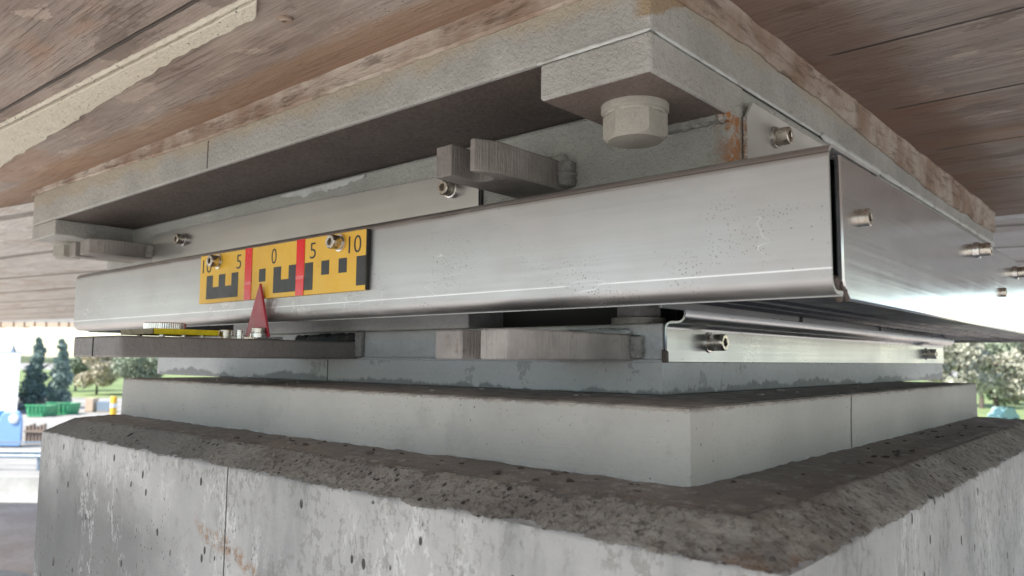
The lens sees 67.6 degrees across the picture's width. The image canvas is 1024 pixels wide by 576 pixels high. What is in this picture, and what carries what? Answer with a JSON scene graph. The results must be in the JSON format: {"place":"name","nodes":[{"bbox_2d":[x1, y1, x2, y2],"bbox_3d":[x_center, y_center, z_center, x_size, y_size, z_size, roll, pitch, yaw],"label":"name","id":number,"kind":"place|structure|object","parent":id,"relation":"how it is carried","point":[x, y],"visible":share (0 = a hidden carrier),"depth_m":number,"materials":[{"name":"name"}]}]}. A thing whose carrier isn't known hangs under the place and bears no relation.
{"place":"outdoors","nodes":[
{"label":"outdoors","id":0,"kind":"place"},
{"bbox_2d":[0,327,22,411],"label":"white building","id":1,"kind":"structure","parent":0,"point":[9,370],"depth_m":54.59,"materials":[{"name":"white paint"}]},
{"bbox_2d":[0,570,32,575],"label":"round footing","id":2,"kind":"object","parent":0,"point":[7,573],"visible":0.92,"depth_m":2.92,"materials":[{"name":"concrete"}]},
{"bbox_2d":[0,319,73,327],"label":"parallel deck","id":3,"kind":"structure","parent":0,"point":[67,323],"depth_m":7.59,"materials":[{"name":"concrete"}]},
{"bbox_2d":[0,327,176,357],"label":"sky","id":4,"kind":"structure","parent":0,"point":[24,341],"materials":[{"name":"white"}]},
{"bbox_2d":[18,369,212,397],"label":"grass field","id":5,"kind":"structure","parent":0,"point":[115,388],"depth_m":96.60,"materials":[{"name":"green plant"}]},
{"bbox_2d":[52,351,93,390],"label":"bushy tree","id":6,"kind":"object","parent":5,"relation":"on","point":[79,366],"visible":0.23,"depth_m":91.20,"materials":[{"name":"green plant"}]},
{"bbox_2d":[73,357,120,394],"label":"spring tree","id":7,"kind":"object","parent":5,"relation":"on","point":[101,373],"visible":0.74,"depth_m":81.80,"materials":[{"name":"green plant"}]},
{"bbox_2d":[111,357,163,378],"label":"bushy tree","id":8,"kind":"object","parent":5,"relation":"on","point":[127,367],"visible":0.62,"depth_m":76.94,"materials":[{"name":"green plant"}]},
{"bbox_2d":[0,363,957,475],"bbox_3d":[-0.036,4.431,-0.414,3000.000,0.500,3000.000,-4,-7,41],"label":"ground","id":9,"kind":"structure","parent":0,"point":[17,466],"depth_m":46.18,"materials":[{"name":"grey concrete"}]},
{"bbox_2d":[0,411,22,446],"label":"recycling bin","id":10,"kind":"object","parent":9,"relation":"on","point":[11,425],"visible":1,"depth_m":35.02,"materials":[{"name":"blue plastic"}]},
{"bbox_2d":[0,502,36,574],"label":"pavement","id":11,"kind":"structure","parent":9,"relation":"on","point":[17,531],"depth_m":3.77,"materials":[{"name":"grey concrete"}]},
{"bbox_2d":[0,476,38,502],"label":"concrete barrier","id":12,"kind":"object","parent":9,"relation":"on","point":[20,489],"depth_m":21.44,"materials":[{"name":"grey concrete"}]},
{"bbox_2d":[0,441,40,470],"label":"guardrail","id":13,"kind":"object","parent":9,"relation":"on","point":[20,453],"visible":0.15,"depth_m":28.02,"materials":[{"name":"silver metal"}]},
{"bbox_2d":[17,337,52,408],"bbox_3d":[-38.450,6.991,61.564,2.866,6.184,2.655,0,-5,3],"label":"conifer tree","id":14,"kind":"object","parent":9,"relation":"on","point":[32,382],"visible":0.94,"depth_m":61.04,"materials":[{"name":"green plant"}]},
{"bbox_2d":[24,423,46,443],"bbox_3d":[-22.689,6.952,36.476,1.100,0.970,0.190,0,-5,0],"label":"pallet stack","id":15,"kind":"object","parent":9,"relation":"on","point":[33,432],"visible":0.81,"depth_m":36.45,"materials":[{"name":"brown wood"}]},
{"bbox_2d":[24,404,58,416],"bbox_3d":[-32.684,8.477,53.147,1.431,0.830,1.701,0,-5,0],"label":"waste skip","id":16,"kind":"object","parent":9,"relation":"on","point":[40,410],"visible":1,"depth_m":52.41,"materials":[{"name":"green paint"}]},
{"bbox_2d":[38,338,74,404],"bbox_3d":[-36.573,6.869,61.468,2.458,5.757,2.498,3,-6,-22],"label":"conifer tree","id":17,"kind":"object","parent":9,"relation":"on","point":[61,381],"visible":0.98,"depth_m":61.17,"materials":[{"name":"green plant"}]},
{"bbox_2d":[46,402,81,414],"bbox_3d":[-32.325,8.641,55.141,1.672,0.880,1.701,0,-5,0],"label":"waste skip","id":18,"kind":"object","parent":9,"relation":"on","point":[65,408],"visible":0.78,"depth_m":54.42,"materials":[{"name":"green paint"}]},
{"bbox_2d":[85,398,99,411],"bbox_3d":[-31.759,8.842,57.834,0.623,1.030,0.900,0,-5,0],"label":"storage crate","id":19,"kind":"object","parent":9,"relation":"on","point":[90,404],"visible":0.93,"depth_m":57.41,"materials":[{"name":"beige cardboard"}]},
{"bbox_2d":[96,401,109,411],"bbox_3d":[-30.689,8.975,57.822,1.023,0.780,0.900,0,-5,0],"label":"storage crate","id":20,"kind":"object","parent":9,"relation":"on","point":[103,406],"visible":0.74,"depth_m":57.38,"materials":[{"name":"plastic"}]},
{"bbox_2d":[110,396,116,414],"bbox_3d":[-25.776,7.822,49.450,0.410,1.600,0.410,-4,-7,41],"label":"yellow post","id":21,"kind":"object","parent":9,"relation":"on","point":[113,405],"visible":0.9,"depth_m":49.32,"materials":[{"name":"paint"}]},
{"bbox_2d":[902,377,1023,418],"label":"grass verge","id":22,"kind":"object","parent":9,"relation":"on","point":[989,405],"depth_m":74.50,"materials":[{"name":"green plant"}]},
{"bbox_2d":[925,343,995,394],"bbox_3d":[29.065,5.891,49.680,4.205,6.580,4.606,-4,-7,41],"label":"olive tree","id":23,"kind":"object","parent":22,"relation":"on","point":[962,358],"visible":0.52,"depth_m":48.97,"materials":[{"name":"green plant"}]},
{"bbox_2d":[945,343,1014,408],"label":"spring tree","id":24,"kind":"object","parent":22,"relation":"on","point":[981,403],"visible":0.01,"depth_m":71.19,"materials":[{"name":"plant"}]},
{"bbox_2d":[955,343,1023,406],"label":"olive tree","id":25,"kind":"object","parent":22,"relation":"on","point":[992,394],"visible":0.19,"depth_m":53.52,"materials":[{"name":"green plant"}]},
{"bbox_2d":[985,343,1023,401],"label":"olive tree","id":26,"kind":"object","parent":22,"relation":"on","point":[1012,386],"visible":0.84,"depth_m":49.61,"materials":[{"name":"green plant"}]},
{"bbox_2d":[20,355,956,370],"bbox_3d":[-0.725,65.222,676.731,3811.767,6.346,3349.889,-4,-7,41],"label":"hills","id":27,"kind":"structure","parent":0,"point":[24,359],"depth_m":417.83,"materials":[{"name":"green plant"}]},
{"bbox_2d":[33,414,1023,575],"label":"concrete pier","id":28,"kind":"structure","parent":0,"point":[123,495],"depth_m":0.38,"materials":[{"name":"grey concrete"}]},
{"bbox_2d":[121,377,977,486],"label":"bearing plinth","id":29,"kind":"structure","parent":28,"relation":"on","point":[689,440],"depth_m":0.42,"materials":[{"name":"concrete"}]},
{"bbox_2d":[73,284,953,394],"bbox_3d":[0.036,0.045,0.842,0.647,0.106,0.924,-4,-7,41],"label":"bearing","id":30,"kind":"object","parent":29,"relation":"on","point":[676,349],"visible":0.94,"depth_m":0.53,"materials":[{"name":"paint"}]},
{"bbox_2d":[121,322,243,338],"bbox_3d":[-0.231,0.030,0.538,0.053,0.011,0.064,-4,-7,41],"label":"spirit level","id":31,"kind":"object","parent":30,"relation":"on","point":[164,329],"visible":0.99,"depth_m":0.53,"materials":[{"name":"yellow paint"}]},
{"bbox_2d":[32,0,1023,342],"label":"bearing","id":32,"kind":"object","parent":30,"relation":"on","point":[580,154],"visible":0.99,"depth_m":0.44,"materials":[{"name":"grey paint"}]},
{"bbox_2d":[0,0,1023,320],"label":"bridge deck","id":33,"kind":"structure","parent":32,"relation":"on","point":[926,94],"depth_m":0.50,"materials":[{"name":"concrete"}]},
{"bbox_2d":[987,407,1019,418],"bbox_3d":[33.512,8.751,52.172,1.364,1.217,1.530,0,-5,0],"label":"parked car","id":34,"kind":"object","parent":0,"point":[1004,412],"visible":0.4,"depth_m":51.50,"materials":[{"name":"teal paint"}]}
]}

